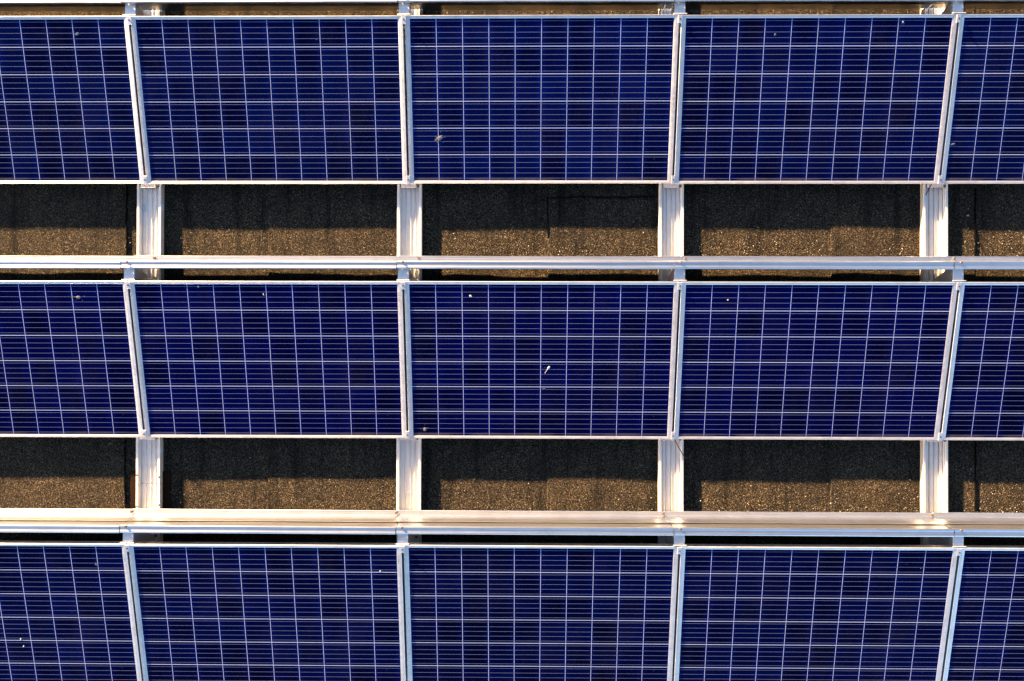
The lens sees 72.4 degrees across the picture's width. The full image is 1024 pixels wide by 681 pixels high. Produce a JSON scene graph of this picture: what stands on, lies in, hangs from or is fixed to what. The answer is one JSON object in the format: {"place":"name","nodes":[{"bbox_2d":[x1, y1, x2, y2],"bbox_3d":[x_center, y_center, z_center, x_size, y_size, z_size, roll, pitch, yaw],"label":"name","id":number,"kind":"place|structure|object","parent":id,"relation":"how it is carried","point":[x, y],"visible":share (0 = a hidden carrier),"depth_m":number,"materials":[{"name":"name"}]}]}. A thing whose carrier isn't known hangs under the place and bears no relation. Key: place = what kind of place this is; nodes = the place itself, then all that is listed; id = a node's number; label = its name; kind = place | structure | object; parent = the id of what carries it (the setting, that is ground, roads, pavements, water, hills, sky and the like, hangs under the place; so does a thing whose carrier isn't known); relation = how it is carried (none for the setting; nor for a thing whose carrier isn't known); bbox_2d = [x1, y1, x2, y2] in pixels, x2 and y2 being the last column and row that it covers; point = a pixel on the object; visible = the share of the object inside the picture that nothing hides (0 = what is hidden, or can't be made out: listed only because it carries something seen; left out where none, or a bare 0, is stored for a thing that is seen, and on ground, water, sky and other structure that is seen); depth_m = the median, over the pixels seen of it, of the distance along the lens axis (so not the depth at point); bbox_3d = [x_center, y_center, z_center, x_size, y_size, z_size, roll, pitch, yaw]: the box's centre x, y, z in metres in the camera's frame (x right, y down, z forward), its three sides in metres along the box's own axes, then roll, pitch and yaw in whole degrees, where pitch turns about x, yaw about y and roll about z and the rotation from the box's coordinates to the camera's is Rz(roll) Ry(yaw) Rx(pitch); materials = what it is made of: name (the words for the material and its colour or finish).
{"place":"outdoors","nodes":[
{"label":"outdoors","id":0,"kind":"place"},
{"bbox_2d":[0,9,1023,544],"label":"flat roof","id":1,"kind":"structure","parent":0,"point":[456,221],"depth_m":4.49,"materials":[{"name":"stone"}]},
{"bbox_2d":[0,509,133,532],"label":"wind deflector","id":2,"kind":"object","parent":1,"relation":"on","point":[68,520],"visible":1,"depth_m":4.32,"materials":[{"name":"metal"}]},
{"bbox_2d":[136,484,162,541],"bbox_3d":[-2.331,2.218,4.482,0.156,0.047,2.594,0,90,1],"label":"mounting rail","id":3,"kind":"object","parent":1,"relation":"on","point":[148,496],"visible":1,"depth_m":4.50,"materials":[{"name":"metal"}]},
{"bbox_2d":[120,533,156,543],"bbox_3d":[-2.329,1.227,4.362,0.113,0.262,0.162,0,90,1],"label":"support","id":4,"kind":"object","parent":3,"relation":"on","point":[130,538],"visible":0.64,"depth_m":4.30,"materials":[{"name":"metal"}]},
{"bbox_2d":[0,541,143,680],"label":"solar panel","id":5,"kind":"object","parent":4,"relation":"on","point":[67,611],"visible":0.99,"depth_m":4.33,"materials":[{"name":"blue glass"}]},
{"bbox_2d":[125,544,129,551],"bbox_3d":[-2.332,1.255,4.250,0.026,0.044,0.045,0,101,1],"label":"panel clamp","id":6,"kind":"object","parent":4,"relation":"attached to","point":[127,549],"visible":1,"depth_m":4.23,"materials":[{"name":"metal"}]},
{"bbox_2d":[128,541,406,680],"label":"solar panel","id":7,"kind":"object","parent":4,"relation":"on","point":[267,611],"visible":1,"depth_m":4.31,"materials":[{"name":"blue glass"}]},
{"bbox_2d":[136,10,164,483],"bbox_3d":[-2.324,-1.033,4.495,0.157,0.047,3.904,0,90,1],"label":"mounting rail","id":8,"kind":"object","parent":1,"relation":"on","point":[150,242],"visible":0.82,"depth_m":4.50,"materials":[{"name":"metal"}]},
{"bbox_2d":[123,4,144,15],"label":"support","id":9,"kind":"object","parent":8,"relation":"on","point":[133,10],"visible":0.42,"depth_m":4.26,"materials":[{"name":"metal"}]},
{"bbox_2d":[0,0,124,11],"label":"wind deflector","id":10,"kind":"object","parent":9,"relation":"attached to","point":[52,5],"visible":0.87,"depth_m":4.36,"materials":[{"name":"metal"}]},
{"bbox_2d":[0,16,145,183],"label":"solar panel","id":11,"kind":"object","parent":9,"relation":"on","point":[69,109],"visible":1,"depth_m":4.35,"materials":[{"name":"glass"}]},
{"bbox_2d":[127,16,131,24],"bbox_3d":[-2.325,-1.948,4.263,0.026,0.044,0.045,0,101,1],"label":"panel clamp","id":12,"kind":"object","parent":9,"relation":"attached to","point":[129,21],"visible":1,"depth_m":4.25,"materials":[{"name":"metal"}]},
{"bbox_2d":[121,269,157,280],"bbox_3d":[-2.326,-0.367,4.368,0.113,0.262,0.162,0,90,1],"label":"support","id":13,"kind":"object","parent":8,"relation":"on","point":[135,275],"visible":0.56,"depth_m":4.26,"materials":[{"name":"metal"}]},
{"bbox_2d":[0,256,133,268],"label":"wind deflector","id":14,"kind":"object","parent":13,"relation":"attached to","point":[60,262],"visible":0.96,"depth_m":4.23,"materials":[{"name":"metal"}]},
{"bbox_2d":[0,280,144,436],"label":"solar panel","id":15,"kind":"object","parent":13,"relation":"on","point":[68,365],"visible":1,"depth_m":4.34,"materials":[{"name":"blue glass"}]},
{"bbox_2d":[126,281,130,288],"bbox_3d":[-2.328,-0.338,4.256,0.026,0.044,0.045,0,101,1],"label":"panel clamp","id":16,"kind":"object","parent":13,"relation":"attached to","point":[128,286],"visible":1,"depth_m":4.24,"materials":[{"name":"metal"}]},
{"bbox_2d":[140,437,157,438],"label":"front support","id":17,"kind":"object","parent":8,"relation":"attached to","point":[149,438],"visible":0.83,"depth_m":4.47,"materials":[{"name":"silver metal"}]},
{"bbox_2d":[142,430,146,437],"bbox_3d":[-2.328,0.590,4.439,0.022,0.044,0.051,0,101,1],"label":"panel clamp","id":18,"kind":"object","parent":17,"relation":"attached to","point":[144,433],"visible":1,"depth_m":4.42,"materials":[{"name":"metal"}]},
{"bbox_2d":[141,184,158,187],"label":"front support","id":19,"kind":"object","parent":8,"relation":"attached to","point":[149,186],"visible":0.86,"depth_m":4.47,"materials":[{"name":"metal"}]},
{"bbox_2d":[131,16,407,183],"bbox_3d":[-1.490,-1.483,4.350,1.657,0.038,0.993,0,101,1],"label":"solar panel","id":20,"kind":"object","parent":19,"relation":"on","point":[257,100],"visible":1,"depth_m":4.33,"materials":[{"name":"blue glass"}]},
{"bbox_2d":[129,281,406,437],"bbox_3d":[-1.493,0.126,4.344,1.657,0.039,0.993,0,101,1],"label":"solar panel","id":21,"kind":"object","parent":8,"relation":"on","point":[277,359],"visible":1,"depth_m":4.33,"materials":[{"name":"blue glass"}]},
{"bbox_2d":[131,471,170,508],"bbox_3d":[-2.329,0.963,4.507,0.258,0.010,0.240,0,90,1],"label":"rubber pad","id":22,"kind":"object","parent":1,"relation":"on","point":[166,496],"visible":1,"depth_m":4.50,"materials":[{"name":"black rubber"}]},
{"bbox_2d":[120,509,398,533],"bbox_3d":[-1.553,1.114,4.339,1.704,0.274,0.101,0,90,1],"label":"wind deflector","id":23,"kind":"object","parent":1,"relation":"on","point":[264,521],"visible":1,"depth_m":4.31,"materials":[{"name":"metal"}]},
{"bbox_2d":[121,256,398,268],"bbox_3d":[-1.540,-0.483,4.345,1.685,0.274,0.101,0,90,1],"label":"wind deflector","id":24,"kind":"object","parent":1,"relation":"on","point":[263,262],"visible":0.99,"depth_m":4.22,"materials":[{"name":"metal"}]},
{"bbox_2d":[122,0,398,10],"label":"wind deflector","id":25,"kind":"object","parent":1,"relation":"on","point":[278,5],"visible":0.94,"depth_m":4.36,"materials":[{"name":"metal"}]},
{"bbox_2d":[396,10,422,680],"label":"mounting rail","id":26,"kind":"object","parent":1,"relation":"on","point":[409,452],"depth_m":4.48,"materials":[{"name":"metal"}]},
{"bbox_2d":[397,3,411,45],"bbox_3d":[-0.652,-1.973,4.359,0.113,0.262,0.162,0,90,1],"label":"support","id":27,"kind":"object","parent":26,"relation":"on","point":[404,9],"visible":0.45,"depth_m":4.24,"materials":[{"name":"metal"}]},
{"bbox_2d":[402,16,405,24],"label":"panel clamp","id":28,"kind":"object","parent":27,"relation":"attached to","point":[404,20],"visible":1,"depth_m":4.23,"materials":[{"name":"metal"}]},
{"bbox_2d":[396,534,417,545],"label":"support","id":29,"kind":"object","parent":26,"relation":"on","point":[404,539],"visible":0.65,"depth_m":4.23,"materials":[{"name":"metal"}]},
{"bbox_2d":[400,545,404,552],"bbox_3d":[-0.662,1.258,4.234,0.026,0.044,0.045,0,101,1],"label":"panel clamp","id":30,"kind":"object","parent":29,"relation":"attached to","point":[402,548],"visible":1,"depth_m":4.22,"materials":[{"name":"metal"}]},
{"bbox_2d":[404,542,678,680],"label":"solar panel","id":31,"kind":"object","parent":29,"relation":"on","point":[540,611],"visible":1,"depth_m":4.30,"materials":[{"name":"blue glass"}]},
{"bbox_2d":[396,269,418,296],"bbox_3d":[-0.655,-0.363,4.352,0.113,0.262,0.162,0,90,1],"label":"support","id":32,"kind":"object","parent":26,"relation":"on","point":[404,275],"visible":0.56,"depth_m":4.23,"materials":[{"name":"metal"}]},
{"bbox_2d":[400,426,418,439],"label":"front support","id":33,"kind":"object","parent":26,"relation":"attached to","point":[410,438],"visible":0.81,"depth_m":4.45,"materials":[{"name":"silver metal"}]},
{"bbox_2d":[404,281,678,438],"bbox_3d":[0.177,0.129,4.328,1.657,0.038,0.993,0,101,1],"label":"solar panel","id":34,"kind":"object","parent":33,"relation":"on","point":[483,357],"visible":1,"depth_m":4.31,"materials":[{"name":"blue glass"}]},
{"bbox_2d":[401,174,418,187],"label":"front support","id":35,"kind":"object","parent":26,"relation":"attached to","point":[408,185],"visible":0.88,"depth_m":4.46,"materials":[{"name":"silver metal"}]},
{"bbox_2d":[405,15,678,183],"bbox_3d":[0.179,-1.482,4.334,1.657,0.039,0.993,0,101,1],"label":"solar panel","id":36,"kind":"object","parent":35,"relation":"on","point":[541,99],"visible":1,"depth_m":4.32,"materials":[{"name":"blue glass"}]},
{"bbox_2d":[397,0,673,9],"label":"wind deflector","id":37,"kind":"object","parent":26,"relation":"on","point":[537,4],"visible":0.96,"depth_m":4.34,"materials":[{"name":"metal"}]},
{"bbox_2d":[0,193,1022,512],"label":"mineral granules","id":38,"kind":"object","parent":1,"relation":"on","point":[584,453],"visible":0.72,"depth_m":4.48,"materials":[{"name":"gravel"}]},
{"bbox_2d":[395,510,673,535],"bbox_3d":[0.117,1.117,4.323,1.704,0.274,0.101,0,90,1],"label":"wind deflector","id":39,"kind":"object","parent":1,"relation":"on","point":[534,522],"visible":0.99,"depth_m":4.29,"materials":[{"name":"metal"}]},
{"bbox_2d":[396,256,673,268],"bbox_3d":[0.130,-0.480,4.329,1.685,0.274,0.101,0,90,1],"label":"wind deflector","id":40,"kind":"object","parent":1,"relation":"on","point":[532,262],"visible":1,"depth_m":4.21,"materials":[{"name":"metal"}]},
{"bbox_2d":[124,185,976,510],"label":"roof felt joints","id":41,"kind":"object","parent":1,"relation":"on","point":[548,233],"visible":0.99,"depth_m":4.47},
{"bbox_2d":[549,183,656,197],"bbox_3d":[0.586,-1.296,4.483,0.690,0.018,0.767,0,90,1],"label":"roof felt lap","id":42,"kind":"object","parent":1,"relation":"on","point":[613,190],"visible":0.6,"depth_m":4.47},
{"bbox_2d":[658,6,683,680],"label":"mounting rail","id":43,"kind":"object","parent":1,"relation":"on","point":[670,243],"visible":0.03,"depth_m":4.46,"materials":[{"name":"metal"}]},
{"bbox_2d":[663,427,680,440],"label":"front support","id":44,"kind":"object","parent":43,"relation":"attached to","point":[670,439],"visible":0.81,"depth_m":4.43,"materials":[{"name":"silver metal"}]},
{"bbox_2d":[671,430,674,439],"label":"panel clamp","id":45,"kind":"object","parent":44,"relation":"attached to","point":[672,435],"visible":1,"depth_m":4.39,"materials":[{"name":"metal"}]},
{"bbox_2d":[663,174,681,187],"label":"front support","id":46,"kind":"object","parent":43,"relation":"attached to","point":[667,185],"visible":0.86,"depth_m":4.44,"materials":[{"name":"silver metal"}]},
{"bbox_2d":[673,14,956,183],"bbox_3d":[1.850,-1.477,4.319,1.657,0.038,0.993,0,101,1],"label":"solar panel","id":47,"kind":"object","parent":46,"relation":"on","point":[829,99],"visible":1,"depth_m":4.30,"materials":[{"name":"blue glass"}]},
{"bbox_2d":[662,535,686,546],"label":"support","id":48,"kind":"object","parent":43,"relation":"on","point":[677,540],"visible":0.69,"depth_m":4.21,"materials":[{"name":"metal"}]},
{"bbox_2d":[677,547,681,553],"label":"panel clamp","id":49,"kind":"object","parent":48,"relation":"attached to","point":[679,550],"visible":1,"depth_m":4.20,"materials":[{"name":"metal"}]},
{"bbox_2d":[673,544,957,680],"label":"solar panel","id":50,"kind":"object","parent":48,"relation":"on","point":[783,612],"visible":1,"depth_m":4.28,"materials":[{"name":"blue glass"}]},
{"bbox_2d":[662,268,686,296],"bbox_3d":[1.015,-0.360,4.336,0.113,0.262,0.162,0,90,1],"label":"support","id":51,"kind":"object","parent":43,"relation":"on","point":[676,275],"visible":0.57,"depth_m":4.22,"materials":[{"name":"metal"}]},
{"bbox_2d":[678,282,681,289],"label":"panel clamp","id":52,"kind":"object","parent":51,"relation":"attached to","point":[679,285],"visible":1,"depth_m":4.21,"materials":[{"name":"metal"}]},
{"bbox_2d":[671,2,686,44],"bbox_3d":[1.018,-1.970,4.343,0.113,0.262,0.162,0,90,1],"label":"support","id":53,"kind":"object","parent":43,"relation":"on","point":[678,8],"visible":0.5,"depth_m":4.22,"materials":[{"name":"metal"}]},
{"bbox_2d":[678,15,682,23],"bbox_3d":[1.015,-1.942,4.231,0.026,0.044,0.045,0,101,1],"label":"panel clamp","id":54,"kind":"object","parent":53,"relation":"attached to","point":[680,19],"visible":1,"depth_m":4.21,"materials":[{"name":"metal"}]},
{"bbox_2d":[675,440,695,457],"bbox_3d":[1.054,0.640,4.427,0.256,0.087,0.097,42,90,1],"label":"loose cable","id":55,"kind":"object","parent":43,"relation":"hanging from","point":[681,451],"visible":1,"depth_m":4.43,"materials":[{"name":"black rubber"}]},
{"bbox_2d":[664,0,953,9],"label":"wind deflector","id":56,"kind":"object","parent":43,"relation":"on","point":[788,4],"visible":0.91,"depth_m":4.39,"materials":[{"name":"metal"}]},
{"bbox_2d":[673,281,956,439],"bbox_3d":[1.847,0.133,4.312,1.657,0.039,0.993,0,101,1],"label":"solar panel","id":57,"kind":"object","parent":43,"relation":"on","point":[811,360],"visible":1,"depth_m":4.29,"materials":[{"name":"blue glass"}]},
{"bbox_2d":[662,511,953,536],"bbox_3d":[1.787,1.121,4.307,1.704,0.274,0.101,0,90,1],"label":"wind deflector","id":58,"kind":"object","parent":1,"relation":"on","point":[886,524],"visible":1,"depth_m":4.27,"materials":[{"name":"metal"}]},
{"bbox_2d":[665,256,953,269],"bbox_3d":[1.800,-0.477,4.313,1.685,0.274,0.101,0,90,1],"label":"wind deflector","id":59,"kind":"object","parent":1,"relation":"on","point":[817,262],"visible":0.99,"depth_m":4.19,"materials":[{"name":"metal"}]},
{"bbox_2d":[920,8,947,544],"bbox_3d":[2.682,0.275,4.445,0.156,0.042,6.500,0,90,1],"label":"mounting rail","id":60,"kind":"object","parent":1,"relation":"on","point":[933,455],"depth_m":4.45,"materials":[{"name":"metal"}]},
{"bbox_2d":[927,184,945,187],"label":"front support","id":61,"kind":"object","parent":60,"relation":"on","point":[936,186],"visible":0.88,"depth_m":4.43,"materials":[{"name":"silver metal"}]},
{"bbox_2d":[939,14,1023,183],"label":"solar panel","id":62,"kind":"object","parent":61,"relation":"on","point":[984,128],"visible":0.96,"depth_m":4.30,"materials":[{"name":"blue glass"}]},
{"bbox_2d":[927,440,945,441],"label":"front support","id":63,"kind":"object","parent":60,"relation":"attached to","point":[936,441],"visible":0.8,"depth_m":4.42,"materials":[{"name":"silver metal"}]},
{"bbox_2d":[938,432,941,440],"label":"panel clamp","id":64,"kind":"object","parent":63,"relation":"attached to","point":[940,437],"visible":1,"depth_m":4.38,"materials":[{"name":"metal"}]},
{"bbox_2d":[940,282,1023,439],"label":"solar panel","id":65,"kind":"object","parent":63,"relation":"on","point":[984,394],"visible":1,"depth_m":4.29,"materials":[{"name":"blue glass"}]},
{"bbox_2d":[926,532,965,547],"bbox_3d":[2.682,1.237,4.314,0.113,0.262,0.162,0,90,1],"label":"support","id":66,"kind":"object","parent":60,"relation":"on","point":[956,541],"visible":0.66,"depth_m":4.25,"materials":[{"name":"metal"}]},
{"bbox_2d":[957,548,961,555],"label":"panel clamp","id":67,"kind":"object","parent":66,"relation":"attached to","point":[959,550],"visible":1,"depth_m":4.18,"materials":[{"name":"metal"}]},
{"bbox_2d":[930,512,1023,536],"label":"wind deflector","id":68,"kind":"object","parent":66,"relation":"attached to","point":[961,524],"visible":1,"depth_m":4.28,"materials":[{"name":"metal"}]},
{"bbox_2d":[941,545,1023,680],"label":"solar panel","id":69,"kind":"object","parent":66,"relation":"on","point":[985,637],"visible":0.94,"depth_m":4.27,"materials":[{"name":"blue glass"}]},
{"bbox_2d":[926,268,965,281],"bbox_3d":[2.686,-0.357,4.320,0.113,0.262,0.162,0,90,1],"label":"support","id":70,"kind":"object","parent":60,"relation":"on","point":[955,275],"visible":0.55,"depth_m":4.21,"materials":[{"name":"metal"}]},
{"bbox_2d":[956,282,961,289],"bbox_3d":[2.681,-0.329,4.208,0.026,0.044,0.045,0,101,1],"label":"panel clamp","id":71,"kind":"object","parent":70,"relation":"attached to","point":[958,285],"visible":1,"depth_m":4.19,"materials":[{"name":"metal"}]},
{"bbox_2d":[933,256,1023,269],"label":"wind deflector","id":72,"kind":"object","parent":70,"relation":"attached to","point":[992,262],"visible":0.96,"depth_m":4.18,"materials":[{"name":"metal"}]},
{"bbox_2d":[941,1,965,13],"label":"support","id":73,"kind":"object","parent":60,"relation":"on","point":[954,7],"visible":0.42,"depth_m":4.21,"materials":[{"name":"metal"}]},
{"bbox_2d":[956,14,960,22],"bbox_3d":[2.685,-1.938,4.215,0.026,0.044,0.045,0,101,1],"label":"panel clamp","id":74,"kind":"object","parent":73,"relation":"attached to","point":[958,19],"visible":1,"depth_m":4.20,"materials":[{"name":"metal"}]},
{"bbox_2d":[928,0,1023,8],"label":"wind deflector","id":75,"kind":"object","parent":60,"relation":"on","point":[993,4],"visible":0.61,"depth_m":4.38,"materials":[{"name":"metal"}]}
]}

